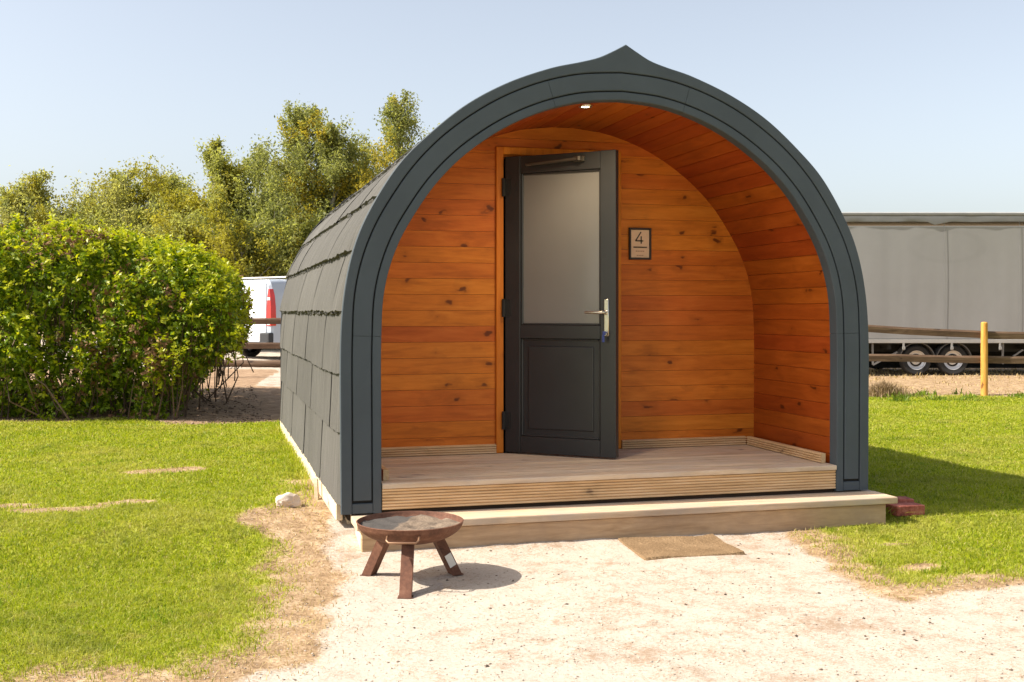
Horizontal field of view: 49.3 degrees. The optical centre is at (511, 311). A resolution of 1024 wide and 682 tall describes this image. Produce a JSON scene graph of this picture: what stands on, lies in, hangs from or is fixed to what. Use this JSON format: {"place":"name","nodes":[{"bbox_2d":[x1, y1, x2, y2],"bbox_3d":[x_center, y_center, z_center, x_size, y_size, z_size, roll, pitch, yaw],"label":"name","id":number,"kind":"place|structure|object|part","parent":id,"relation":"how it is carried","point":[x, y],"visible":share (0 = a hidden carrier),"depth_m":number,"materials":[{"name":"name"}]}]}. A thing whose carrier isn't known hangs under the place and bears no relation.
{"place":"outdoors","nodes":[
{"label":"outdoors","id":0,"kind":"place"},
{"bbox_2d":[0,325,1023,681],"bbox_3d":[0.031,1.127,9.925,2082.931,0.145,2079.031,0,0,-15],"label":"ground","id":1,"kind":"structure","parent":0,"point":[976,661],"depth_m":4.46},
{"bbox_2d":[0,165,103,344],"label":"willow tree","id":2,"kind":"object","parent":1,"relation":"on","point":[22,196],"visible":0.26,"depth_m":34.64,"materials":[{"name":"green plant"}]},
{"bbox_2d":[2,197,111,345],"bbox_3d":[-13.266,-1.094,32.765,4.787,4.548,4.662,0,0,-15],"label":"bush","id":3,"kind":"object","parent":1,"relation":"on","point":[55,217],"visible":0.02,"depth_m":32.87,"materials":[{"name":"green plant"}]},
{"bbox_2d":[68,182,100,224],"bbox_3d":[-14.648,-1.603,38.427,3.776,5.548,3.504,0,0,18],"label":"willow tree","id":4,"kind":"object","parent":1,"relation":"on","point":[84,194],"depth_m":37.76,"materials":[{"name":"green plant"}]},
{"bbox_2d":[50,152,197,228],"bbox_3d":[-11.961,-2.073,36.009,6.195,6.516,5.676,0,0,-38],"label":"willow tree","id":5,"kind":"object","parent":1,"relation":"on","point":[119,192],"visible":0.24,"depth_m":35.37,"materials":[{"name":"green plant"}]},
{"bbox_2d":[0,212,255,420],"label":"hedge","id":6,"kind":"object","parent":1,"relation":"on","point":[131,280],"visible":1,"depth_m":11.05,"materials":[{"name":"green plant"}]},
{"bbox_2d":[90,190,180,338],"bbox_3d":[-10.970,-1.202,32.850,3.987,4.763,5.861,0,0,-15],"label":"bush","id":7,"kind":"object","parent":1,"relation":"on","point":[135,219],"visible":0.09,"depth_m":32.57,"materials":[{"name":"green plant"}]},
{"bbox_2d":[0,385,272,424],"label":"soil crumbs","id":8,"kind":"object","parent":1,"relation":"on","point":[213,407],"visible":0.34,"depth_m":11.76,"materials":[{"name":"brown soil"}]},
{"bbox_2d":[142,167,197,219],"bbox_3d":[-11.431,-1.918,38.321,4.612,6.184,4.350,0,0,38],"label":"willow tree","id":9,"kind":"object","parent":1,"relation":"on","point":[177,177],"visible":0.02,"depth_m":37.76,"materials":[{"name":"green plant"}]},
{"bbox_2d":[116,317,280,348],"bbox_3d":[-4.639,0.564,17.981,3.740,1.104,0.127,0,0,0],"label":"rail fence","id":10,"kind":"object","parent":1,"relation":"on","point":[269,345],"visible":0.06,"depth_m":17.92,"materials":[{"name":"brown wood"}]},
{"bbox_2d":[135,134,282,236],"bbox_3d":[-8.947,-2.129,33.770,4.533,6.615,4.829,0,0,30],"label":"willow tree","id":11,"kind":"object","parent":1,"relation":"on","point":[216,164],"visible":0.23,"depth_m":33.34,"materials":[{"name":"green plant"}]},
{"bbox_2d":[138,177,289,334],"bbox_3d":[-8.137,-1.248,30.936,4.257,4.860,4.146,0,0,-15],"label":"bush","id":12,"kind":"object","parent":1,"relation":"on","point":[187,229],"visible":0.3,"depth_m":30.54,"materials":[{"name":"green plant"}]},
{"bbox_2d":[206,193,307,349],"bbox_3d":[-6.975,-1.060,31.988,4.561,4.525,4.171,0,0,-15],"label":"bush","id":13,"kind":"object","parent":1,"relation":"on","point":[283,253],"visible":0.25,"depth_m":31.29,"materials":[{"name":"green plant"}]},
{"bbox_2d":[240,276,286,356],"bbox_3d":[-4.547,0.142,27.087,1.934,1.871,5.071,0,0,38],"label":"parked van","id":14,"kind":"object","parent":1,"relation":"on","point":[266,295],"visible":0.11,"depth_m":24.78,"materials":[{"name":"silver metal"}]},
{"bbox_3d":[-5.743,-0.042,24.935,0.735,1.180,0.039,0,0,38],"label":"rear door","id":15,"kind":"part","parent":14,"relation":"part of","materials":[{"name":"white paint"}]},
{"bbox_2d":[237,141,293,219],"bbox_3d":[-8.403,-2.304,38.492,4.384,6.991,4.790,0,0,-15],"label":"willow tree","id":16,"kind":"object","parent":1,"relation":"on","point":[248,164],"visible":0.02,"depth_m":37.84,"materials":[{"name":"green plant"}]},
{"bbox_2d":[275,492,301,507],"bbox_3d":[-1.227,1.045,6.127,0.133,0.109,0.145,0,0,30],"label":"stone","id":17,"kind":"object","parent":1,"relation":"on","point":[288,499],"visible":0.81,"depth_m":6.08,"materials":[{"name":"white stone"}]},
{"bbox_2d":[199,93,383,250],"bbox_3d":[-6.081,-2.846,34.769,6.306,8.076,7.560,0,0,6],"label":"poplar tree","id":18,"kind":"object","parent":1,"relation":"on","point":[300,149],"visible":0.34,"depth_m":34.13,"materials":[{"name":"green plant"}]},
{"bbox_2d":[265,194,336,278],"bbox_3d":[-5.529,-1.199,32.994,4.429,4.844,4.602,0,0,-15],"label":"bush","id":19,"kind":"object","parent":1,"relation":"on","point":[305,232],"visible":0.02,"depth_m":32.91,"materials":[{"name":"green plant"}]},
{"bbox_2d":[314,478,318,499],"bbox_3d":[-1.114,1.022,6.356,0.020,0.145,0.046,-4,-9,-1],"label":"timber offcut","id":20,"kind":"object","parent":1,"relation":"on","point":[316,491],"visible":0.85,"depth_m":6.34,"materials":[{"name":"beige wood"}]},
{"bbox_2d":[268,118,383,264],"bbox_3d":[-5.334,-2.355,33.622,4.582,7.089,5.368,0,0,21],"label":"poplar tree","id":21,"kind":"object","parent":1,"relation":"on","point":[336,183],"visible":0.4,"depth_m":33.77,"materials":[{"name":"green plant"}]},
{"bbox_2d":[353,144,374,183],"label":"willow tree","id":22,"kind":"object","parent":1,"relation":"on","point":[363,150],"visible":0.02,"depth_m":36.58,"materials":[{"name":"green plant"}]},
{"bbox_2d":[348,89,439,177],"bbox_3d":[-3.943,-3.104,37.163,5.672,8.615,7.597,0,0,-15],"label":"poplar tree","id":23,"kind":"object","parent":1,"relation":"on","point":[398,116],"visible":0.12,"depth_m":36.63,"materials":[{"name":"green plant"}]},
{"bbox_2d":[356,511,463,598],"bbox_3d":[-0.460,1.060,4.949,0.485,0.268,0.496,0,0,41],"label":"fire pit","id":24,"kind":"object","parent":1,"relation":"on","point":[407,530],"visible":1,"depth_m":4.95,"materials":[{"name":"metal"}]},
{"bbox_2d":[0,416,1023,681],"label":"dry thatch","id":25,"kind":"object","parent":1,"relation":"on","point":[312,508],"visible":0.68,"depth_m":4.90,"materials":[{"name":"beige plant"}]},
{"bbox_2d":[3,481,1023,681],"bbox_3d":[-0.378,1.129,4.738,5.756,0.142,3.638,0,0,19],"label":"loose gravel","id":26,"kind":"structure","parent":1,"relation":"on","point":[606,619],"depth_m":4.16,"materials":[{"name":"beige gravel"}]},
{"bbox_2d":[280,45,868,524],"bbox_3d":[-0.020,-0.117,8.216,3.049,2.641,4.642,0,0,-15],"label":"camping pod","id":27,"kind":"object","parent":1,"relation":"on","point":[478,309],"visible":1,"depth_m":6.71,"materials":[{"name":"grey wood"}]},
{"bbox_2d":[502,150,617,457],"bbox_3d":[0.273,-0.044,6.693,0.737,1.810,0.111,0,0,26],"label":"door","id":28,"kind":"structure","parent":27,"relation":"in","point":[561,210],"depth_m":6.70,"materials":[{"name":"grey paint"}]},
{"bbox_2d":[629,228,650,259],"bbox_3d":[0.815,-0.430,7.101,0.150,0.202,0.018,0,0,-15],"label":"number sign","id":29,"kind":"object","parent":27,"relation":"attached to","point":[639,243],"visible":1,"depth_m":7.10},
{"bbox_2d":[351,490,897,551],"bbox_3d":[0.655,1.115,5.918,2.990,0.176,0.289,0,0,-15],"label":"wooden step","id":30,"kind":"object","parent":1,"relation":"on","point":[745,514],"visible":0.73,"depth_m":5.84,"materials":[{"name":"beige wood"}]},
{"bbox_2d":[618,534,745,560],"bbox_3d":[0.842,1.178,5.597,0.550,0.034,0.436,0,0,-15],"label":"doormat","id":31,"kind":"object","parent":1,"relation":"on","point":[653,548],"visible":1,"depth_m":5.58,"materials":[{"name":"brown fabric"}]},
{"bbox_2d":[869,380,922,397],"bbox_3d":[4.809,0.992,14.609,0.996,0.258,1.049,0,0,11],"label":"tussock","id":32,"kind":"object","parent":1,"relation":"on","point":[877,390],"visible":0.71,"depth_m":14.48,"materials":[{"name":"beige plant"}]},
{"bbox_2d":[886,496,913,506],"bbox_3d":[2.220,1.110,6.474,0.195,0.058,0.095,1,1,-12],"label":"brick","id":33,"kind":"object","parent":1,"relation":"on","point":[903,499],"visible":0.24,"depth_m":6.44,"materials":[{"name":"red brick"}]},
{"bbox_2d":[886,502,924,515],"bbox_3d":[2.242,1.126,6.356,0.195,0.058,0.095,1,1,-21],"label":"brick","id":34,"kind":"object","parent":1,"relation":"on","point":[910,508],"visible":0.9,"depth_m":6.32,"materials":[{"name":"red brick"}]},
{"bbox_2d":[842,212,1023,374],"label":"box trailer","id":35,"kind":"object","parent":1,"relation":"on","point":[951,270],"visible":0.65,"depth_m":19.20,"materials":[{"name":"grey fabric"}]},
{"bbox_2d":[868,322,1023,395],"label":"rail fence","id":36,"kind":"object","parent":1,"relation":"on","point":[984,334],"visible":0.5,"depth_m":14.73,"materials":[{"name":"brown wood"}]},
{"bbox_2d":[869,367,1023,396],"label":"dry grass strip","id":37,"kind":"object","parent":1,"relation":"on","point":[936,369],"visible":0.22,"depth_m":18.62,"materials":[{"name":"beige plant"}]},
{"bbox_2d":[874,387,1023,401],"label":"weeds","id":38,"kind":"object","parent":1,"relation":"on","point":[901,397],"visible":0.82,"depth_m":14.16,"materials":[{"name":"plant"}]},
{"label":"parking gravel","id":39,"kind":"object","parent":1,"relation":"on","visible":0},
{"bbox_2d":[220,360,279,366],"bbox_3d":[-4.787,1.011,21.501,4.414,0.168,0.188,0,0,0],"label":"log","id":40,"kind":"object","parent":39,"relation":"on","point":[264,363],"visible":0.19,"depth_m":21.43,"materials":[{"name":"brown wood"}]},
{"bbox_2d":[0,394,1023,681],"bbox_3d":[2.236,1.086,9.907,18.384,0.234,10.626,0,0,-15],"label":"lawn grass","id":41,"kind":"structure","parent":0,"point":[264,448],"depth_m":5.93,"materials":[{"name":"green plant"}]},
{"bbox_2d":[0,0,1023,223],"label":"sky","id":42,"kind":"structure","parent":0,"point":[896,105],"materials":[{"name":"blue"}]},
{"bbox_2d":[280,535,1023,681],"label":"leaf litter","id":43,"kind":"object","parent":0,"point":[796,635],"visible":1,"depth_m":4.31,"materials":[{"name":"brown plant"}]}
]}

